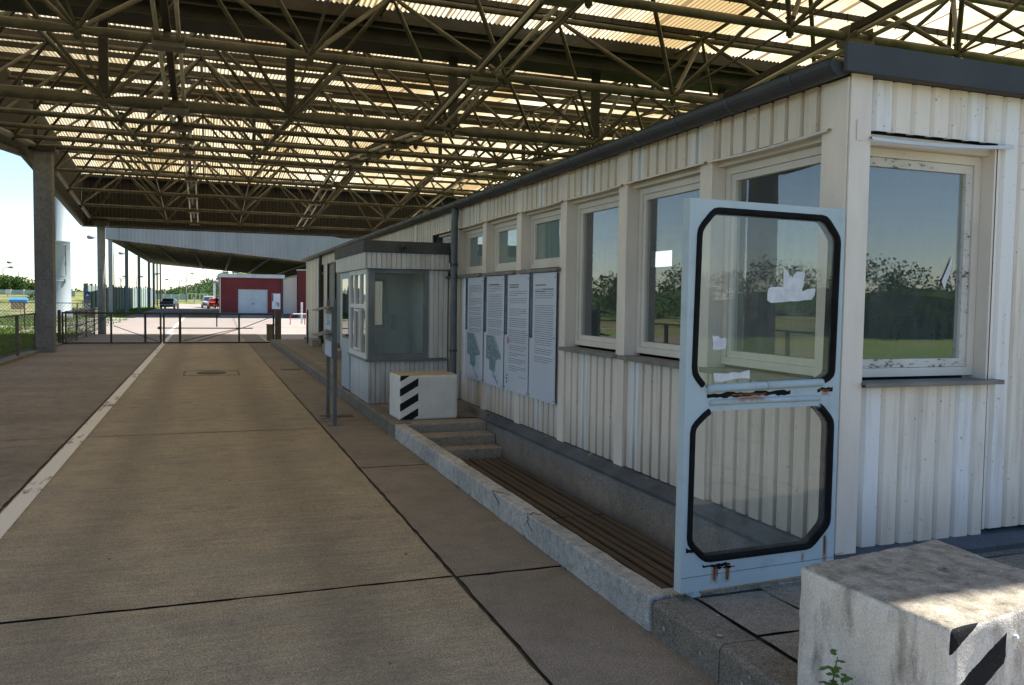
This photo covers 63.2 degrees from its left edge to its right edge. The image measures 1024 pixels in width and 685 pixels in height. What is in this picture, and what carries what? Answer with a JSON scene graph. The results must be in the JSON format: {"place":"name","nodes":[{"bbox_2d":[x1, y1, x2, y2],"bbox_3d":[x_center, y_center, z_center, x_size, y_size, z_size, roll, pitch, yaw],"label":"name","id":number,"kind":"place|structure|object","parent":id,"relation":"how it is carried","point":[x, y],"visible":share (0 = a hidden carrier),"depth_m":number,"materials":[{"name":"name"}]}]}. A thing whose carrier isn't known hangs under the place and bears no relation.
{"place":"outdoors","nodes":[
{"label":"outdoors","id":0,"kind":"place"},
{"bbox_2d":[0,294,83,315],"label":"grass bank","id":1,"kind":"structure","parent":0,"point":[4,298],"depth_m":75.73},
{"bbox_2d":[0,274,15,289],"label":"broadleaf tree","id":2,"kind":"object","parent":1,"relation":"on","point":[1,280],"visible":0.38,"depth_m":100.01,"materials":[{"name":"green plant"}]},
{"bbox_2d":[0,276,28,289],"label":"broadleaf tree","id":3,"kind":"object","parent":1,"relation":"on","point":[16,280],"visible":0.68,"depth_m":99.74,"materials":[{"name":"green plant"}]},
{"bbox_2d":[9,298,28,308],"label":"blue shelter","id":4,"kind":"object","parent":1,"relation":"on","point":[14,300],"visible":0.78,"depth_m":65.48,"materials":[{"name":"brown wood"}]},
{"bbox_2d":[14,276,33,288],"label":"broadleaf tree","id":5,"kind":"object","parent":1,"relation":"on","point":[26,278],"visible":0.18,"depth_m":101.86,"materials":[{"name":"green plant"}]},
{"bbox_2d":[20,281,34,289],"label":"broadleaf tree","id":6,"kind":"object","parent":1,"relation":"on","point":[30,287],"visible":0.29,"depth_m":101.09,"materials":[{"name":"green plant"}]},
{"bbox_2d":[27,292,34,299],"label":"broadleaf tree","id":7,"kind":"object","parent":1,"relation":"on","point":[31,295],"visible":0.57,"depth_m":77.09,"materials":[{"name":"green plant"}]},
{"bbox_2d":[0,289,74,296],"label":"screen wall","id":8,"kind":"structure","parent":1,"relation":"on","point":[19,292],"depth_m":88.11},
{"bbox_2d":[0,292,201,358],"bbox_3d":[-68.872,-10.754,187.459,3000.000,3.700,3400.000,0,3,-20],"label":"grass ground","id":9,"kind":"structure","parent":0,"point":[78,293],"depth_m":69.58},
{"bbox_2d":[0,300,86,314],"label":"wire fence","id":10,"kind":"object","parent":9,"relation":"on","point":[34,306],"visible":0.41,"depth_m":56.96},
{"bbox_2d":[0,302,89,327],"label":"wire fence","id":11,"kind":"object","parent":9,"relation":"on","point":[25,308],"visible":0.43,"depth_m":37.38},
{"bbox_2d":[55,197,71,317],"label":"floodlight mast","id":12,"kind":"object","parent":9,"relation":"on","point":[63,254],"visible":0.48,"depth_m":52.63,"materials":[{"name":"metal"}]},
{"bbox_2d":[4,318,128,332],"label":"gravel","id":13,"kind":"structure","parent":9,"relation":"on","point":[84,322],"depth_m":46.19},
{"bbox_2d":[85,291,89,307],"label":"blue sign","id":14,"kind":"object","parent":9,"relation":"on","point":[87,294],"visible":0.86,"depth_m":74.37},
{"bbox_2d":[87,235,114,311],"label":"street lamp","id":15,"kind":"object","parent":9,"relation":"on","point":[90,237],"visible":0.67,"depth_m":72.26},
{"bbox_2d":[83,283,152,311],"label":"ribbed fence","id":16,"kind":"object","parent":9,"relation":"on","point":[119,298],"visible":0.46,"depth_m":91.43,"materials":[{"name":"metal"}]},
{"bbox_2d":[71,286,178,293],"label":"wood","id":17,"kind":"object","parent":9,"relation":"on","point":[172,292],"visible":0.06,"depth_m":280.18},
{"bbox_2d":[156,264,160,305],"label":"post","id":18,"kind":"object","parent":9,"relation":"on","point":[157,273],"visible":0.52,"depth_m":115.76,"materials":[{"name":"metal"}]},
{"bbox_2d":[155,294,185,299],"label":"screen wall","id":19,"kind":"structure","parent":9,"relation":"on","point":[179,296],"depth_m":159.26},
{"bbox_2d":[176,290,218,299],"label":"bushes","id":20,"kind":"object","parent":9,"relation":"on","point":[190,296],"visible":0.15,"depth_m":173.21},
{"bbox_2d":[0,0,1023,352],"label":"canopy","id":21,"kind":"object","parent":9,"relation":"on","point":[290,100],"visible":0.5,"depth_m":16.82,"materials":[{"name":"metal"}]},
{"bbox_2d":[150,0,184,53],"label":"tube light","id":22,"kind":"object","parent":21,"relation":"hanging from","point":[165,46],"visible":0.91,"depth_m":10.73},
{"bbox_2d":[158,51,189,115],"bbox_3d":[-5.050,-3.878,12.407,0.400,0.392,2.933,0,3,-20],"label":"tube light","id":23,"kind":"object","parent":21,"relation":"hanging from","point":[176,111],"visible":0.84,"depth_m":12.86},
{"bbox_2d":[169,114,191,132],"bbox_3d":[-6.040,-4.163,15.100,0.400,0.472,2.933,0,3,-20],"label":"tube light","id":24,"kind":"object","parent":21,"relation":"hanging from","point":[179,128],"visible":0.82,"depth_m":16.18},
{"bbox_2d":[175,132,193,144],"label":"tube light","id":25,"kind":"object","parent":21,"relation":"hanging from","point":[183,141],"visible":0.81,"depth_m":18.88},
{"bbox_2d":[179,144,195,153],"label":"tube light","id":26,"kind":"object","parent":21,"relation":"hanging from","point":[186,150],"visible":0.8,"depth_m":21.58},
{"bbox_2d":[182,152,196,160],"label":"tube light","id":27,"kind":"object","parent":21,"relation":"hanging from","point":[188,158],"visible":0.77,"depth_m":24.25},
{"bbox_2d":[184,161,197,181],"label":"tube light","id":28,"kind":"object","parent":21,"relation":"hanging from","point":[190,180],"visible":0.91,"depth_m":26.88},
{"bbox_2d":[186,182,198,198],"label":"tube light","id":29,"kind":"object","parent":21,"relation":"hanging from","point":[190,197],"visible":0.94,"depth_m":29.61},
{"bbox_2d":[188,199,198,212],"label":"tube light","id":30,"kind":"object","parent":21,"relation":"hanging from","point":[192,211],"visible":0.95,"depth_m":32.32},
{"bbox_2d":[190,213,199,225],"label":"tube light","id":31,"kind":"object","parent":21,"relation":"hanging from","point":[194,223],"visible":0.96,"depth_m":35.04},
{"bbox_2d":[295,217,307,229],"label":"tube light","id":32,"kind":"object","parent":21,"relation":"hanging from","point":[298,228],"visible":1,"depth_m":36.46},
{"bbox_2d":[302,204,317,218],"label":"tube light","id":33,"kind":"object","parent":21,"relation":"hanging from","point":[306,216],"visible":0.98,"depth_m":33.76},
{"bbox_2d":[310,188,327,205],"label":"tube light","id":34,"kind":"object","parent":21,"relation":"hanging from","point":[316,203],"visible":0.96,"depth_m":31.04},
{"bbox_2d":[320,170,339,189],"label":"tube light","id":35,"kind":"object","parent":21,"relation":"hanging from","point":[326,187],"visible":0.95,"depth_m":28.20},
{"bbox_2d":[331,161,346,170],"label":"tube light","id":36,"kind":"object","parent":21,"relation":"hanging from","point":[334,168],"visible":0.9,"depth_m":25.70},
{"bbox_2d":[346,154,365,165],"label":"tube light","id":37,"kind":"object","parent":21,"relation":"hanging from","point":[353,162],"visible":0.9,"depth_m":23.01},
{"bbox_2d":[364,144,392,158],"bbox_3d":[-2.973,-4.576,19.276,0.400,0.472,2.933,0,3,-20],"label":"tube light","id":38,"kind":"object","parent":21,"relation":"hanging from","point":[372,155],"visible":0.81,"depth_m":20.31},
{"bbox_2d":[388,132,424,148],"bbox_3d":[-1.984,-4.179,16.588,0.400,0.472,2.933,0,3,-20],"label":"tube light","id":39,"kind":"object","parent":21,"relation":"hanging from","point":[398,145],"visible":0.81,"depth_m":17.62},
{"bbox_2d":[422,194,445,210],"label":"tube light","id":40,"kind":"object","parent":21,"relation":"hanging from","point":[427,209],"visible":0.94,"depth_m":32.16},
{"bbox_2d":[420,78,482,136],"bbox_3d":[-0.995,-3.894,13.896,0.400,0.392,2.933,0,3,-20],"label":"tube light","id":41,"kind":"object","parent":21,"relation":"hanging from","point":[434,133],"visible":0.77,"depth_m":14.24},
{"bbox_2d":[441,177,469,196],"bbox_3d":[-1.887,-5.406,28.845,0.400,0.392,2.933,0,3,-20],"label":"tube light","id":42,"kind":"object","parent":21,"relation":"hanging from","point":[447,194],"visible":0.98,"depth_m":29.61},
{"bbox_2d":[464,171,492,179],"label":"tube light","id":43,"kind":"object","parent":21,"relation":"hanging from","point":[477,174],"visible":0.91,"depth_m":27.02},
{"bbox_2d":[493,165,527,175],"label":"tube light","id":44,"kind":"object","parent":21,"relation":"hanging from","point":[507,169],"visible":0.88,"depth_m":24.29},
{"bbox_2d":[467,0,558,86],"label":"tube light","id":45,"kind":"object","parent":21,"relation":"hanging from","point":[481,81],"visible":0.9,"depth_m":11.43,"materials":[{"name":"metal"}]},
{"bbox_2d":[527,157,564,169],"bbox_3d":[1.083,-4.592,20.765,0.400,0.472,2.933,0,3,-20],"label":"tube light","id":46,"kind":"object","parent":21,"relation":"hanging from","point":[543,164],"visible":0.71,"depth_m":21.73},
{"bbox_2d":[539,0,579,8],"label":"tube light","id":47,"kind":"object","parent":21,"relation":"hanging from","point":[569,4],"visible":1,"depth_m":9.69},
{"bbox_2d":[715,40,843,98],"bbox_3d":[4.056,-4.002,12.673,0.400,0.392,2.933,0,3,-20],"label":"tube light","id":48,"kind":"object","parent":21,"relation":"hanging from","point":[809,56],"visible":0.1,"depth_m":11.99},
{"bbox_2d":[836,0,944,48],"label":"tube light","id":49,"kind":"object","parent":21,"relation":"hanging from","point":[870,33],"visible":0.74,"depth_m":10.74,"materials":[{"name":"metal"}]},
{"bbox_2d":[127,308,219,317],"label":"road","id":50,"kind":"structure","parent":0,"point":[186,310],"depth_m":81.55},
{"bbox_2d":[159,298,178,308],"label":"parked car","id":51,"kind":"object","parent":50,"relation":"on","point":[169,302],"visible":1,"depth_m":99.54,"materials":[{"name":"silver metal"}]},
{"bbox_2d":[207,298,218,308],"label":"parked car","id":52,"kind":"object","parent":50,"relation":"on","point":[210,302],"visible":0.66,"depth_m":104.81,"materials":[{"name":"red metal"}]},
{"bbox_2d":[105,228,356,316],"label":"canopy","id":53,"kind":"object","parent":50,"relation":"on","point":[269,254],"visible":0.55,"depth_m":64.08,"materials":[{"name":"metal"}]},
{"bbox_2d":[283,269,305,317],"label":"white house","id":54,"kind":"structure","parent":50,"relation":"on","point":[294,291],"depth_m":65.95,"materials":[{"name":"metal"}]},
{"bbox_2d":[155,299,202,303],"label":"grass rise","id":55,"kind":"object","parent":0,"point":[189,301],"depth_m":146.07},
{"bbox_2d":[80,271,288,295],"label":"hill","id":56,"kind":"structure","parent":0,"point":[206,286],"depth_m":346.49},
{"bbox_2d":[169,304,218,307],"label":"yard","id":57,"kind":"structure","parent":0,"point":[189,305],"depth_m":117.37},
{"bbox_2d":[201,296,214,307],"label":"parked car","id":58,"kind":"object","parent":57,"relation":"on","point":[204,301],"visible":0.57,"depth_m":110.42,"materials":[{"name":"silver metal"}]},
{"bbox_2d":[212,282,218,297],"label":"gantry","id":59,"kind":"object","parent":57,"relation":"on","point":[214,289],"visible":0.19,"depth_m":117.40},
{"bbox_2d":[95,317,305,341],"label":"forecourt","id":60,"kind":"structure","parent":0,"point":[296,329],"depth_m":44.68,"materials":[{"name":"concrete"}]},
{"bbox_2d":[266,324,274,340],"bbox_3d":[-8.815,-0.367,30.357,0.300,0.600,0.300,0,3,-20],"label":"litter bin","id":61,"kind":"object","parent":60,"relation":"on","point":[269,328],"visible":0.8,"depth_m":30.22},
{"bbox_2d":[275,310,280,338],"bbox_3d":[-8.154,-0.533,28.990,0.200,1.170,0.220,0,3,-20],"label":"gate post","id":62,"kind":"object","parent":60,"relation":"on","point":[277,324],"visible":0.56,"depth_m":28.88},
{"bbox_2d":[158,313,274,343],"bbox_3d":[-10.007,-0.484,28.265,3.740,1.030,0.131,0,3,-20],"label":"gate leaf","id":63,"kind":"object","parent":62,"relation":"attached to","point":[216,325],"visible":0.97,"depth_m":28.25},
{"bbox_2d":[290,313,305,324],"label":"hoop barrier","id":64,"kind":"object","parent":60,"relation":"on","point":[304,319],"visible":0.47,"depth_m":49.40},
{"bbox_2d":[301,302,302,323],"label":"marker post","id":65,"kind":"object","parent":60,"relation":"on","point":[301,312],"visible":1,"depth_m":51.60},
{"bbox_2d":[217,273,284,317],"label":"red house","id":66,"kind":"structure","parent":0,"point":[236,295],"depth_m":63.91,"materials":[{"name":"metal"}]},
{"bbox_2d":[238,289,252,312],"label":"door","id":67,"kind":"structure","parent":66,"relation":"in","point":[245,296],"depth_m":63.86,"materials":[{"name":"metal"}]},
{"bbox_2d":[253,290,267,312],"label":"door","id":68,"kind":"structure","parent":66,"relation":"in","point":[260,297],"depth_m":64.25,"materials":[{"name":"metal"}]},
{"bbox_2d":[272,294,279,308],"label":"poster board","id":69,"kind":"object","parent":66,"relation":"attached to","point":[275,301],"visible":1,"depth_m":64.52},
{"bbox_2d":[0,334,719,684],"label":"road","id":70,"kind":"structure","parent":0,"point":[170,514],"depth_m":5.35,"materials":[{"name":"concrete"}]},
{"bbox_2d":[0,313,35,358],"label":"fence","id":71,"kind":"object","parent":70,"relation":"on","point":[16,333],"visible":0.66,"depth_m":20.91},
{"bbox_2d":[0,332,93,365],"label":"edge kerb","id":72,"kind":"structure","parent":70,"relation":"on","point":[12,358],"depth_m":21.36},
{"bbox_2d":[57,310,60,342],"bbox_3d":[-14.489,-0.482,26.634,0.080,1.120,0.160,0,3,-20],"label":"gate post","id":73,"kind":"object","parent":70,"relation":"on","point":[59,323],"visible":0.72,"depth_m":26.57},
{"bbox_2d":[61,312,161,343],"bbox_3d":[-13.051,-0.474,27.184,2.960,1.030,0.061,0,3,-20],"label":"gate leaf","id":74,"kind":"object","parent":73,"relation":"attached to","point":[111,330],"visible":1,"depth_m":27.15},
{"bbox_2d":[65,307,97,341],"bbox_3d":[-16.226,-0.720,31.709,0.050,1.128,9.906,0,3,-20],"label":"fence","id":75,"kind":"object","parent":70,"relation":"on","point":[77,321],"visible":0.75,"depth_m":30.17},
{"bbox_2d":[0,315,187,538],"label":"road line","id":76,"kind":"object","parent":70,"relation":"on","point":[15,508],"visible":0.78,"depth_m":8.20,"materials":[{"name":"paint"}]},
{"bbox_2d":[183,370,239,375],"bbox_3d":[-6.413,0.644,17.764,1.120,0.022,1.170,0,3,-20],"label":"manhole cover","id":77,"kind":"object","parent":70,"relation":"on","point":[214,372],"visible":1,"depth_m":17.70,"materials":[{"name":"metal"}]},
{"bbox_2d":[0,334,561,684],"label":"road joint","id":78,"kind":"object","parent":70,"relation":"on","point":[531,663],"visible":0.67,"depth_m":5.01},
{"bbox_2d":[311,300,342,425],"bbox_3d":[-2.454,0.242,11.024,0.330,1.620,0.770,0,3,-20],"label":"leaflet stand","id":79,"kind":"object","parent":70,"relation":"on","point":[330,332],"visible":1,"depth_m":10.76,"materials":[{"name":"metal"}]},
{"bbox_2d":[320,414,353,417],"bbox_3d":[-2.430,1.024,11.562,0.440,0.013,0.260,0,3,-20],"label":"drain cover","id":80,"kind":"object","parent":70,"relation":"on","point":[344,415],"visible":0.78,"depth_m":11.58,"materials":[{"name":"metal"}]},
{"bbox_2d":[270,339,797,684],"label":"kerb","id":81,"kind":"structure","parent":70,"relation":"on","point":[734,655],"depth_m":3.80,"materials":[{"name":"concrete"}]},
{"bbox_2d":[662,615,750,684],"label":"lichen","id":82,"kind":"object","parent":81,"relation":"on","point":[720,635],"visible":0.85,"depth_m":3.70},
{"bbox_2d":[819,648,852,684],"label":"weed","id":83,"kind":"object","parent":81,"relation":"on","point":[836,669],"visible":1,"depth_m":2.92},
{"bbox_2d":[275,348,797,613],"bbox_3d":[-3.251,0.665,16.444,1.165,0.200,26.006,0,3,-20],"label":"moss","id":84,"kind":"object","parent":70,"relation":"on","point":[672,593],"visible":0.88,"depth_m":4.32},
{"bbox_2d":[395,424,799,631],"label":"kerb wall","id":85,"kind":"structure","parent":70,"relation":"on","point":[633,595],"depth_m":5.27,"materials":[{"name":"concrete"}]},
{"bbox_2d":[462,457,674,589],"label":"slatted floor","id":86,"kind":"structure","parent":85,"relation":"in","point":[650,560],"depth_m":6.79,"materials":[{"name":"wood"}]},
{"bbox_2d":[405,418,501,459],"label":"footwell steps","id":87,"kind":"structure","parent":86,"relation":"on","point":[464,438],"depth_m":9.77,"materials":[{"name":"concrete"}]},
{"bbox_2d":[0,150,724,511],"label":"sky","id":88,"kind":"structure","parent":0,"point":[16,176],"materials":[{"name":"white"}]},
{"bbox_2d":[277,339,1023,659],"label":"pavement","id":89,"kind":"structure","parent":0,"point":[759,612],"depth_m":4.11,"materials":[{"name":"concrete"}]},
{"bbox_2d":[309,338,320,346],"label":"step block","id":90,"kind":"structure","parent":89,"relation":"on","point":[314,342],"depth_m":24.77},
{"bbox_2d":[337,348,341,358],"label":"step block","id":91,"kind":"structure","parent":89,"relation":"on","point":[339,353],"depth_m":20.15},
{"bbox_2d":[335,240,449,402],"bbox_3d":[-1.948,-0.352,13.019,1.240,2.280,2.855,0,3,-20],"label":"glass booth","id":92,"kind":"object","parent":89,"relation":"on","point":[409,334],"visible":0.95,"depth_m":12.01,"materials":[{"name":"metal"}]},
{"bbox_2d":[341,272,350,389],"bbox_3d":[-2.693,-0.196,13.455,0.100,1.860,0.800,0,3,-20],"label":"door","id":93,"kind":"structure","parent":92,"relation":"in","point":[346,359],"depth_m":13.41,"materials":[{"name":"metal"}]},
{"bbox_2d":[349,269,367,358],"bbox_3d":[-2.277,-0.434,12.369,0.075,1.266,1.458,0,3,-20],"label":"window","id":94,"kind":"structure","parent":92,"relation":"in","point":[356,307],"depth_m":12.28,"materials":[{"name":"white glass"}]},
{"bbox_2d":[359,278,385,327],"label":"rear window","id":95,"kind":"structure","parent":92,"relation":"in","point":[376,279],"depth_m":14.05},
{"bbox_2d":[368,269,428,359],"bbox_3d":[-1.611,-0.396,11.804,0.855,1.266,0.060,0,3,-20],"label":"window","id":96,"kind":"structure","parent":92,"relation":"in","point":[371,272],"depth_m":11.73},
{"bbox_2d":[389,371,457,419],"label":"concrete block","id":97,"kind":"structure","parent":89,"relation":"on","point":[417,395],"depth_m":10.21,"materials":[{"name":"concrete"}]},
{"bbox_2d":[289,341,1021,663],"bbox_3d":[2.332,0.998,10.488,7.400,0.001,41.950,0,3,-20],"label":"pavement joint","id":98,"kind":"object","parent":89,"relation":"on","point":[764,641],"visible":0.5,"depth_m":3.93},
{"bbox_2d":[301,41,1023,559],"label":"control hut","id":99,"kind":"object","parent":89,"relation":"on","point":[911,163],"visible":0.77,"depth_m":5.77,"materials":[{"name":"metal"}]},
{"bbox_2d":[322,272,323,337],"bbox_3d":[-5.729,-1.116,25.224,0.060,1.990,0.570,0,3,-20],"label":"door","id":100,"kind":"structure","parent":99,"relation":"in","point":[323,272],"depth_m":25.08,"materials":[{"name":"metal"}]},
{"bbox_2d":[327,262,333,306],"bbox_3d":[-5.105,-1.153,23.578,0.102,2.210,1.260,0,3,-20],"label":"door","id":101,"kind":"structure","parent":99,"relation":"in","point":[330,266],"depth_m":23.83,"materials":[{"name":"metal"}]},
{"bbox_2d":[334,261,340,342],"bbox_3d":[-4.624,-1.079,22.271,0.102,2.210,1.210,0,3,-20],"label":"door","id":102,"kind":"structure","parent":99,"relation":"in","point":[337,277],"depth_m":22.42,"materials":[{"name":"metal"}]},
{"bbox_2d":[433,230,450,278],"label":"window","id":103,"kind":"structure","parent":99,"relation":"in","point":[446,235],"depth_m":12.40,"materials":[{"name":"white glass"}]},
{"bbox_2d":[457,221,483,277],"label":"window","id":104,"kind":"structure","parent":99,"relation":"in","point":[474,232],"depth_m":11.29,"materials":[{"name":"white glass"}]},
{"bbox_2d":[465,277,483,381],"bbox_3d":[-0.494,-0.180,10.781,0.011,1.323,0.750,0,3,-20],"label":"information board","id":105,"kind":"object","parent":99,"relation":"attached to","point":[474,310],"visible":1,"depth_m":10.75,"materials":[{"name":"paper"}]},
{"bbox_2d":[483,275,504,388],"bbox_3d":[-0.224,-0.139,10.045,0.011,1.323,0.730,0,3,-20],"label":"information board","id":106,"kind":"object","parent":99,"relation":"attached to","point":[494,290],"visible":1,"depth_m":10.01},
{"bbox_2d":[481,212,516,275],"bbox_3d":[-0.064,-1.147,9.868,0.230,0.699,1.205,0,3,-20],"label":"window","id":107,"kind":"structure","parent":99,"relation":"in","point":[505,227],"depth_m":10.10,"materials":[{"name":"white glass"}]},
{"bbox_2d":[504,274,529,395],"bbox_3d":[0.045,-0.097,9.314,0.011,1.323,0.760,0,3,-20],"label":"information board","id":108,"kind":"object","parent":99,"relation":"attached to","point":[516,340],"visible":1,"depth_m":9.29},
{"bbox_2d":[516,200,561,273],"bbox_3d":[0.361,-1.079,8.710,0.230,0.695,1.205,0,3,-20],"label":"window","id":109,"kind":"structure","parent":99,"relation":"in","point":[545,220],"depth_m":8.90,"materials":[{"name":"white glass"}]},
{"bbox_2d":[528,272,556,404],"bbox_3d":[0.308,-0.057,8.597,0.011,1.323,0.710,0,3,-20],"label":"information board","id":110,"kind":"object","parent":99,"relation":"attached to","point":[542,326],"visible":1,"depth_m":8.57,"materials":[{"name":"paper"}]},
{"bbox_2d":[559,184,621,357],"bbox_3d":[0.780,-0.627,7.573,0.230,1.470,1.205,0,3,-20],"label":"window","id":111,"kind":"structure","parent":99,"relation":"in","point":[606,199],"depth_m":7.96,"materials":[{"name":"white wood"}]},
{"bbox_2d":[617,162,706,368],"bbox_3d":[1.206,-0.562,6.415,0.230,1.471,1.205,0,3,-20],"label":"window","id":112,"kind":"structure","parent":99,"relation":"in","point":[687,180],"depth_m":6.79,"materials":[{"name":"white wood"}]},
{"bbox_2d":[674,198,845,597],"bbox_3d":[1.311,0.285,4.319,1.022,1.990,0.093,0,3,-24],"label":"door leaf","id":113,"kind":"object","parent":99,"relation":"attached to","point":[696,569],"visible":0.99,"depth_m":4.27,"materials":[{"name":"metal"}]},
{"bbox_2d":[699,128,830,381],"bbox_3d":[1.629,-0.497,5.262,0.230,1.470,1.195,0,3,-20],"label":"window","id":114,"kind":"structure","parent":99,"relation":"in","point":[805,151],"depth_m":5.52,"materials":[{"name":"white wood"}]},
{"bbox_2d":[861,134,1014,387],"bbox_3d":[2.421,-0.464,4.863,1.060,1.420,0.242,0,3,-20],"label":"window","id":115,"kind":"structure","parent":99,"relation":"in","point":[975,165],"depth_m":5.00,"materials":[{"name":"white wood"}]},
{"bbox_2d":[796,540,1023,684],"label":"concrete block","id":116,"kind":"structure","parent":89,"relation":"on","point":[933,612],"depth_m":2.89,"materials":[{"name":"concrete"}]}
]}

